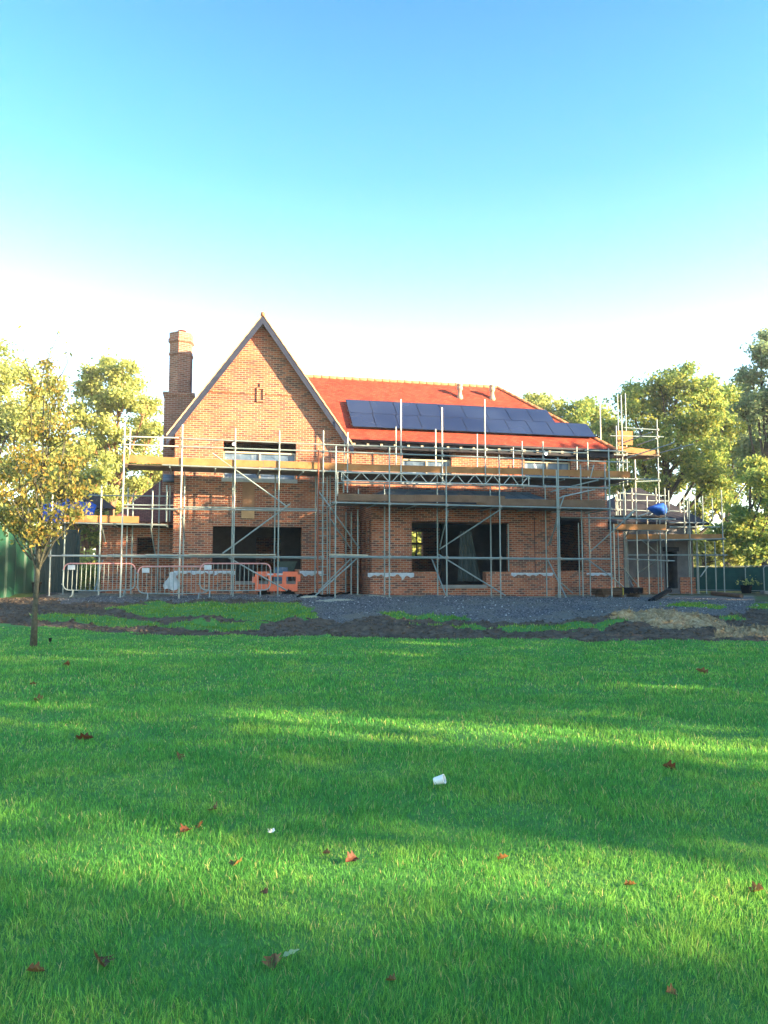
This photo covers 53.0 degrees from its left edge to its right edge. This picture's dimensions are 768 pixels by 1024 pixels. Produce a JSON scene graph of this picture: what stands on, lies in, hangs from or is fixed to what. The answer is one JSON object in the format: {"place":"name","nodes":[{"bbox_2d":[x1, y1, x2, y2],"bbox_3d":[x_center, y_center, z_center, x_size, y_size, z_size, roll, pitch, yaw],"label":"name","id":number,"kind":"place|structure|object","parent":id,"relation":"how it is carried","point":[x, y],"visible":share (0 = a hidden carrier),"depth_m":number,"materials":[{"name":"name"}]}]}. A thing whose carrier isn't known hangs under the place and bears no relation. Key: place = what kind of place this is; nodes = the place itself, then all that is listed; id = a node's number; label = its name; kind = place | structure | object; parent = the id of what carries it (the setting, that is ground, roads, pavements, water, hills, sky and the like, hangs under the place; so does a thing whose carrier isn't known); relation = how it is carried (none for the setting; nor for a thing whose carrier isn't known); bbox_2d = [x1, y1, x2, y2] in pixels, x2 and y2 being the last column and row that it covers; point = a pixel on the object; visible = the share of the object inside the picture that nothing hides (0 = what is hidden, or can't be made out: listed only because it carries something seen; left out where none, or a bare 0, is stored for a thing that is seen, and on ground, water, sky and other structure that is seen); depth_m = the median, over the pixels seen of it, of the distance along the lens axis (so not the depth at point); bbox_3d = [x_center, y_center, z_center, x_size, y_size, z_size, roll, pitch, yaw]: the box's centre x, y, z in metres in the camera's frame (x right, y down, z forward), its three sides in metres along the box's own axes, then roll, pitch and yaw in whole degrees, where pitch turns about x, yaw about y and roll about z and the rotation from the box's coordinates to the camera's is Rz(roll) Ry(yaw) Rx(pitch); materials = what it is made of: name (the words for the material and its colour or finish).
{"place":"outdoors","nodes":[
{"label":"outdoors","id":0,"kind":"place"},
{"bbox_2d":[275,567,287,580],"bbox_3d":[-3.833,2.441,28.632,0.520,0.776,0.269,1,-5,-13],"label":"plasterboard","id":1,"kind":"object","parent":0,"point":[283,569],"visible":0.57,"depth_m":28.72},
{"bbox_2d":[276,561,296,580],"bbox_3d":[-3.695,2.377,29.107,0.760,1.005,0.640,1,-5,-13],"label":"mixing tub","id":2,"kind":"object","parent":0,"point":[290,565],"visible":0.48,"depth_m":28.89,"materials":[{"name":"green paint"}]},
{"bbox_2d":[282,949,298,956],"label":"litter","id":3,"kind":"object","parent":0,"point":[290,951],"visible":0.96,"depth_m":3.00,"materials":[{"name":"white paper"}]},
{"bbox_2d":[299,595,316,597],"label":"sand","id":4,"kind":"structure","parent":0,"point":[306,596],"depth_m":24.91,"materials":[{"name":"beige sand"}]},
{"bbox_2d":[317,599,352,601],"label":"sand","id":5,"kind":"structure","parent":0,"point":[329,600],"depth_m":24.07,"materials":[{"name":"beige sand"}]},
{"bbox_2d":[0,623,767,1023],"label":"lawn","id":6,"kind":"structure","parent":0,"point":[328,893],"depth_m":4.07,"materials":[{"name":"plant"}]},
{"bbox_2d":[26,961,44,971],"bbox_3d":[-1.286,1.679,2.838,0.057,0.031,0.055,-4,-6,39],"label":"fallen leaf","id":7,"kind":"object","parent":6,"relation":"on","point":[35,968],"visible":0.98,"depth_m":2.84,"materials":[{"name":"brown plant"}]},
{"bbox_2d":[0,325,103,646],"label":"young tree","id":8,"kind":"object","parent":6,"relation":"on","point":[37,535],"visible":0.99,"depth_m":15.26,"materials":[{"name":"yellow plant"}]},
{"bbox_2d":[76,732,93,739],"bbox_3d":[-2.675,1.988,6.849,0.135,0.079,0.134,4,-6,-42],"label":"fallen leaf","id":9,"kind":"object","parent":6,"relation":"on","point":[86,736],"visible":0.98,"depth_m":6.82,"materials":[{"name":"brown plant"}]},
{"bbox_2d":[93,948,114,966],"bbox_3d":[-1.060,1.681,2.901,0.094,0.040,0.105,38,-28,-26],"label":"fallen leaf","id":10,"kind":"object","parent":6,"relation":"on","point":[100,959],"visible":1,"depth_m":2.90,"materials":[{"name":"brown plant"}]},
{"bbox_2d":[180,823,192,831],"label":"fallen leaf","id":11,"kind":"object","parent":6,"relation":"on","point":[183,828],"visible":1,"depth_m":4.46,"materials":[{"name":"brown plant"}]},
{"bbox_2d":[229,857,241,866],"bbox_3d":[-0.750,1.776,3.912,0.079,0.033,0.084,-20,-13,19],"label":"fallen leaf","id":12,"kind":"object","parent":6,"relation":"on","point":[232,863],"visible":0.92,"depth_m":3.90,"materials":[{"name":"orange plant"}]},
{"bbox_2d":[260,887,267,893],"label":"fallen leaf","id":13,"kind":"object","parent":6,"relation":"on","point":[265,891],"visible":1,"depth_m":3.56,"materials":[{"name":"brown plant"}]},
{"bbox_2d":[261,953,281,970],"bbox_3d":[-0.420,1.692,2.910,0.079,0.034,0.089,-12,10,-1],"label":"fallen leaf","id":14,"kind":"object","parent":6,"relation":"on","point":[268,962],"visible":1,"depth_m":2.91,"materials":[{"name":"brown plant"}]},
{"bbox_2d":[345,850,358,861],"bbox_3d":[-0.165,1.773,3.945,0.084,0.031,0.074,0,25,-47],"label":"fallen leaf","id":15,"kind":"object","parent":6,"relation":"on","point":[351,856],"visible":1,"depth_m":3.96,"materials":[{"name":"orange plant"}]},
{"bbox_2d":[386,973,395,980],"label":"fallen leaf","id":16,"kind":"object","parent":6,"relation":"on","point":[393,977],"visible":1,"depth_m":2.80,"materials":[{"name":"brown plant"}]},
{"bbox_2d":[433,774,445,784],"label":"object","id":17,"kind":"object","parent":6,"relation":"on","point":[439,779],"visible":1,"depth_m":5.29,"materials":[{"name":"white plastic"}]},
{"bbox_2d":[497,853,507,859],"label":"fallen leaf","id":18,"kind":"object","parent":6,"relation":"on","point":[500,856],"visible":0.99,"depth_m":3.94,"materials":[{"name":"orange plant"}]},
{"bbox_2d":[624,879,635,884],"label":"fallen leaf","id":19,"kind":"object","parent":6,"relation":"on","point":[629,882],"visible":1,"depth_m":3.63,"materials":[{"name":"orange plant"}]},
{"bbox_2d":[663,760,675,769],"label":"fallen leaf","id":20,"kind":"object","parent":6,"relation":"on","point":[670,764],"visible":0.77,"depth_m":5.80,"materials":[{"name":"brown plant"}]},
{"bbox_2d":[666,983,677,994],"bbox_3d":[1.022,1.699,2.730,0.054,0.021,0.050,20,13,-20],"label":"fallen leaf","id":21,"kind":"object","parent":6,"relation":"on","point":[674,992],"visible":1,"depth_m":2.74,"materials":[{"name":"brown plant"}]},
{"bbox_2d":[696,667,707,672],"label":"fallen leaf","id":22,"kind":"object","parent":6,"relation":"on","point":[702,670],"visible":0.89,"depth_m":11.36,"materials":[{"name":"brown plant"}]},
{"bbox_2d":[747,881,763,892],"bbox_3d":[1.717,1.747,3.571,0.081,0.031,0.075,-26,-4,23],"label":"fallen leaf","id":23,"kind":"object","parent":6,"relation":"on","point":[758,887],"visible":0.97,"depth_m":3.58,"materials":[{"name":"brown plant"}]},
{"bbox_2d":[0,593,767,641],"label":"mud","id":24,"kind":"structure","parent":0,"point":[396,630],"depth_m":18.64,"materials":[{"name":"brown soil"}]},
{"bbox_2d":[609,606,767,638],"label":"dry turf","id":25,"kind":"structure","parent":24,"relation":"on","point":[675,616],"depth_m":18.78,"materials":[{"name":"beige plant"}]},
{"bbox_2d":[0,0,767,554],"label":"sky","id":26,"kind":"structure","parent":0,"point":[562,197],"materials":[{"name":"blue"}]},
{"bbox_2d":[8,591,767,602],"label":"ground","id":27,"kind":"structure","parent":0,"point":[758,597],"depth_m":31.49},
{"bbox_2d":[0,525,34,597],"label":"hoarding","id":28,"kind":"object","parent":27,"relation":"on","point":[16,570],"visible":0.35,"depth_m":26.29,"materials":[{"name":"green metal"}]},
{"bbox_2d":[31,582,41,592],"bbox_3d":[-12.651,2.714,27.451,0.680,0.420,0.540,0,-5,-5],"label":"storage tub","id":29,"kind":"object","parent":27,"relation":"on","point":[32,583],"visible":0.21,"depth_m":27.25,"materials":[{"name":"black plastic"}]},
{"bbox_2d":[0,335,80,525],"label":"tree","id":30,"kind":"object","parent":27,"relation":"on","point":[9,375],"visible":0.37,"depth_m":43.64,"materials":[{"name":"green plant"}]},
{"bbox_2d":[34,529,80,592],"bbox_3d":[-12.340,1.901,29.080,1.593,2.490,0.220,4,-6,-39],"label":"hoarding","id":31,"kind":"object","parent":27,"relation":"on","point":[72,542],"visible":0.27,"depth_m":29.11,"materials":[{"name":"green metal"}]},
{"bbox_2d":[26,433,122,561],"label":"tree","id":32,"kind":"object","parent":27,"relation":"on","point":[103,473],"visible":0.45,"depth_m":40.18,"materials":[{"name":"green plant"}]},
{"bbox_2d":[52,486,115,569],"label":"pavilion","id":33,"kind":"structure","parent":27,"relation":"on","point":[105,503],"depth_m":36.59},
{"bbox_2d":[43,500,96,523],"bbox_3d":[-14.504,-0.036,35.248,2.590,1.216,0.548,0,-5,6],"label":"tarpaulin","id":34,"kind":"object","parent":33,"relation":"on","point":[92,510],"visible":0.2,"depth_m":35.31,"materials":[{"name":"blue plastic"}]},
{"bbox_2d":[65,502,111,566],"bbox_3d":[-13.919,1.615,36.441,2.761,4.322,2.918,0,-5,0],"label":"tree","id":35,"kind":"object","parent":27,"relation":"on","point":[92,536],"visible":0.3,"depth_m":35.98,"materials":[{"name":"green plant"}]},
{"bbox_2d":[79,547,100,589],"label":"undergrowth","id":36,"kind":"object","parent":27,"relation":"on","point":[86,575],"visible":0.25,"depth_m":32.81,"materials":[{"name":"green plant"}]},
{"bbox_2d":[64,347,163,515],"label":"tree","id":37,"kind":"object","parent":27,"relation":"on","point":[109,401],"visible":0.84,"depth_m":46.05,"materials":[{"name":"green plant"}]},
{"bbox_2d":[106,471,161,515],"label":"tree","id":38,"kind":"object","parent":27,"relation":"on","point":[118,506],"visible":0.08,"depth_m":52.34,"materials":[{"name":"green plant"}]},
{"bbox_2d":[100,311,631,595],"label":"brick house","id":39,"kind":"structure","parent":27,"relation":"on","point":[260,385],"depth_m":28.67,"materials":[{"name":"brick"}]},
{"bbox_2d":[222,451,296,482],"bbox_3d":[-4.506,-1.622,27.963,2.710,1.123,0.237,1,-5,-13],"label":"window","id":40,"kind":"structure","parent":39,"relation":"in","point":[259,456],"depth_m":28.01,"materials":[{"name":"beige wood"}]},
{"bbox_2d":[403,459,450,483],"bbox_3d":[1.693,-1.588,30.425,2.108,0.991,0.237,1,-5,-13],"label":"window","id":41,"kind":"structure","parent":39,"relation":"in","point":[416,462],"depth_m":30.50,"materials":[{"name":"beige wood"}]},
{"bbox_2d":[457,531,479,580],"bbox_3d":[3.196,1.656,29.010,0.914,1.882,0.139,1,-5,-13],"label":"polythene curtain","id":42,"kind":"object","parent":39,"relation":"hanging from","point":[466,546],"visible":0.94,"depth_m":29.00,"materials":[{"name":"plastic"}]},
{"bbox_2d":[525,461,569,486],"bbox_3d":[6.707,-1.563,31.584,2.151,1.025,0.237,1,-5,-13],"label":"window","id":43,"kind":"structure","parent":39,"relation":"in","point":[528,464],"depth_m":31.67,"materials":[{"name":"beige wood"}]},
{"bbox_2d":[33,512,762,566],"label":"wood","id":44,"kind":"object","parent":27,"relation":"on","point":[91,550],"depth_m":68.53,"materials":[{"name":"green plant"}]},
{"bbox_2d":[412,532,420,555],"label":"tree","id":45,"kind":"object","parent":27,"relation":"on","point":[414,541],"visible":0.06,"depth_m":45.24,"materials":[{"name":"green plant"}]},
{"bbox_2d":[520,389,568,417],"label":"tree","id":46,"kind":"object","parent":27,"relation":"on","point":[541,400],"visible":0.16,"depth_m":56.25,"materials":[{"name":"green plant"}]},
{"bbox_2d":[552,394,615,468],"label":"tree","id":47,"kind":"object","parent":27,"relation":"on","point":[585,410],"visible":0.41,"depth_m":54.73,"materials":[{"name":"green plant"}]},
{"bbox_2d":[589,409,661,496],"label":"tree","id":48,"kind":"object","parent":27,"relation":"on","point":[613,490],"visible":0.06,"depth_m":58.59,"materials":[{"name":"green plant"}]},
{"bbox_2d":[607,488,709,593],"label":"outbuilding","id":49,"kind":"structure","parent":27,"relation":"on","point":[679,580],"depth_m":35.45,"materials":[{"name":"brick"}]},
{"bbox_2d":[599,393,726,594],"bbox_3d":[12.289,-1.171,34.059,5.483,9.662,6.713,-2,-5,19],"label":"scaffold","id":50,"kind":"object","parent":27,"relation":"on","point":[626,438],"visible":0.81,"depth_m":34.07,"materials":[{"name":"metal"}]},
{"bbox_2d":[647,503,666,515],"bbox_3d":[11.959,-0.149,33.626,0.920,0.599,0.538,9,-7,-12],"label":"tarpaulin","id":51,"kind":"object","parent":50,"relation":"attached to","point":[658,509],"visible":0.93,"depth_m":33.50,"materials":[{"name":"blue plastic"}]},
{"bbox_2d":[589,360,748,509],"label":"tree","id":52,"kind":"object","parent":27,"relation":"on","point":[697,423],"visible":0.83,"depth_m":47.55,"materials":[{"name":"green plant"}]},
{"bbox_2d":[679,383,760,566],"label":"tree","id":53,"kind":"object","parent":27,"relation":"on","point":[743,492],"visible":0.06,"depth_m":56.93,"materials":[{"name":"green plant"}]},
{"bbox_2d":[692,522,748,566],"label":"shrub","id":54,"kind":"object","parent":27,"relation":"on","point":[731,559],"visible":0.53,"depth_m":45.24,"materials":[{"name":"green plant"}]},
{"bbox_2d":[680,377,767,566],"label":"tree","id":55,"kind":"object","parent":27,"relation":"on","point":[732,390],"visible":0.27,"depth_m":51.74,"materials":[{"name":"green plant"}]},
{"bbox_2d":[694,566,755,592],"bbox_3d":[16.070,3.266,37.459,3.540,1.301,0.600,-1,-5,15],"label":"fence panel","id":56,"kind":"object","parent":27,"relation":"on","point":[733,575],"visible":0.43,"depth_m":37.39,"materials":[{"name":"green metal"}]},
{"bbox_2d":[706,454,767,566],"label":"tree","id":57,"kind":"object","parent":27,"relation":"on","point":[748,527],"visible":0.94,"depth_m":39.37,"materials":[{"name":"green plant"}]},
{"bbox_2d":[724,328,767,566],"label":"tree","id":58,"kind":"object","parent":27,"relation":"on","point":[750,405],"visible":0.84,"depth_m":44.51,"materials":[{"name":"green plant"}]},
{"bbox_2d":[735,575,760,592],"bbox_3d":[17.099,3.368,35.948,1.195,0.863,0.847,1,-5,-15],"label":"planter","id":59,"kind":"object","parent":27,"relation":"on","point":[745,588],"visible":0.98,"depth_m":35.87,"materials":[{"name":"black plastic"}]},
{"bbox_2d":[745,566,763,591],"bbox_3d":[18.750,3.169,36.212,3.540,1.301,0.600,0,-5,5],"label":"fence panel","id":60,"kind":"object","parent":27,"relation":"on","point":[755,572],"visible":0.57,"depth_m":36.35,"materials":[{"name":"green metal"}]},
{"bbox_2d":[760,565,767,593],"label":"fence panel","id":61,"kind":"object","parent":27,"relation":"on","point":[765,574],"visible":0.99,"depth_m":35.29,"materials":[{"name":"metal"}]},
{"bbox_2d":[29,600,767,632],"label":"rough grass","id":62,"kind":"structure","parent":0,"point":[688,604],"depth_m":20.60,"materials":[{"name":"green plant"}]},
{"bbox_2d":[51,591,753,598],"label":"bare earth","id":63,"kind":"structure","parent":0,"point":[82,594],"depth_m":27.05,"materials":[{"name":"brown soil"}]},
{"bbox_2d":[48,482,188,595],"bbox_3d":[-9.201,0.883,26.827,4.757,4.055,1.284,1,-5,-13],"label":"scaffold","id":64,"kind":"object","parent":63,"relation":"on","point":[101,520],"visible":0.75,"depth_m":26.55,"materials":[{"name":"metal"}]},
{"bbox_2d":[252,572,300,594],"bbox_3d":[-3.770,2.489,26.969,1.680,0.800,0.440,1,-5,-13],"label":"plastic barrier","id":65,"kind":"object","parent":63,"relation":"on","point":[290,587],"visible":0.9,"depth_m":26.93,"materials":[{"name":"orange plastic"}]},
{"bbox_2d":[51,592,767,623],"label":"gravel","id":66,"kind":"structure","parent":0,"point":[563,613],"depth_m":22.78,"materials":[{"name":"grey gravel"}]},
{"bbox_2d":[61,563,135,597],"bbox_3d":[-9.251,2.210,24.955,2.321,1.120,0.604,0,-8,-6],"label":"crowd barrier","id":67,"kind":"object","parent":66,"relation":"on","point":[71,567],"visible":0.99,"depth_m":24.94,"materials":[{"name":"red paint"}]},
{"bbox_2d":[136,566,209,599],"bbox_3d":[-6.823,2.303,24.900,2.321,1.120,0.604,1,-3,-6],"label":"crowd barrier","id":68,"kind":"object","parent":66,"relation":"on","point":[145,570],"visible":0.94,"depth_m":24.87,"materials":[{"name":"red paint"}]},
{"bbox_2d":[163,572,179,589],"bbox_3d":[-6.947,2.258,25.151,0.547,0.609,0.113,0,-5,0],"label":"plastic scrap","id":69,"kind":"object","parent":68,"relation":"attached to","point":[169,583],"visible":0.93,"depth_m":25.15,"materials":[{"name":"white plastic"}]},
{"bbox_2d":[108,422,355,598],"bbox_3d":[-5.120,0.042,26.599,8.147,5.862,1.695,1,-5,-13],"label":"scaffold","id":70,"kind":"object","parent":66,"relation":"on","point":[234,467],"visible":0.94,"depth_m":26.21,"materials":[{"name":"metal"}]},
{"bbox_2d":[198,563,270,597],"bbox_3d":[-4.830,2.209,24.936,2.321,1.120,0.604,1,-6,-6],"label":"crowd barrier","id":71,"kind":"object","parent":66,"relation":"on","point":[207,567],"visible":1,"depth_m":24.91,"materials":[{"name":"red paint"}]},
{"bbox_2d":[317,476,327,593],"bbox_3d":[-2.166,0.826,27.073,0.384,4.207,0.264,1,-5,-13],"label":"ladder","id":72,"kind":"object","parent":66,"relation":"on","point":[326,482],"visible":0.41,"depth_m":27.12,"materials":[{"name":"metal"}]},
{"bbox_2d":[297,592,349,596],"bbox_3d":[-1.954,2.834,26.604,0.933,0.156,3.676,-1,-5,16],"label":"hose","id":73,"kind":"object","parent":66,"relation":"on","point":[311,594],"visible":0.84,"depth_m":25.48,"materials":[{"name":"black rubber"}]},
{"bbox_2d":[311,399,668,598],"bbox_3d":[4.124,-0.444,28.617,13.904,7.300,3.710,1,-5,-13],"label":"scaffold","id":74,"kind":"object","parent":66,"relation":"on","point":[353,472],"visible":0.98,"depth_m":27.55,"materials":[{"name":"metal"}]},
{"bbox_2d":[591,587,647,596],"bbox_3d":[8.796,2.994,28.699,2.103,0.362,0.690,2,-5,-20],"label":"timber stack","id":75,"kind":"object","parent":66,"relation":"on","point":[622,592],"visible":0.95,"depth_m":28.44,"materials":[{"name":"black wood"}]},
{"bbox_2d":[648,587,671,600],"bbox_3d":[10.090,2.986,28.086,0.144,0.425,5.853,-2,-5,26],"label":"drain pipe","id":76,"kind":"object","parent":66,"relation":"on","point":[665,590],"visible":0.81,"depth_m":27.99,"materials":[{"name":"black plastic"}]},
{"bbox_2d":[652,589,671,600],"bbox_3d":[10.179,3.022,28.103,0.144,0.322,5.756,-2,-5,25],"label":"drain pipe","id":77,"kind":"object","parent":66,"relation":"on","point":[661,595],"visible":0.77,"depth_m":27.55,"materials":[{"name":"black plastic"}]},
{"bbox_2d":[711,591,743,597],"bbox_3d":[13.938,3.355,31.322,0.200,0.212,2.905,0,-5,3],"label":"log","id":78,"kind":"object","parent":66,"relation":"on","point":[716,593],"visible":0.97,"depth_m":31.18,"materials":[{"name":"brown wood"}]},
{"bbox_2d":[699,566,748,566],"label":"fence panel","id":79,"kind":"object","parent":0,"point":[722,566],"visible":0.05,"depth_m":41.59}
]}

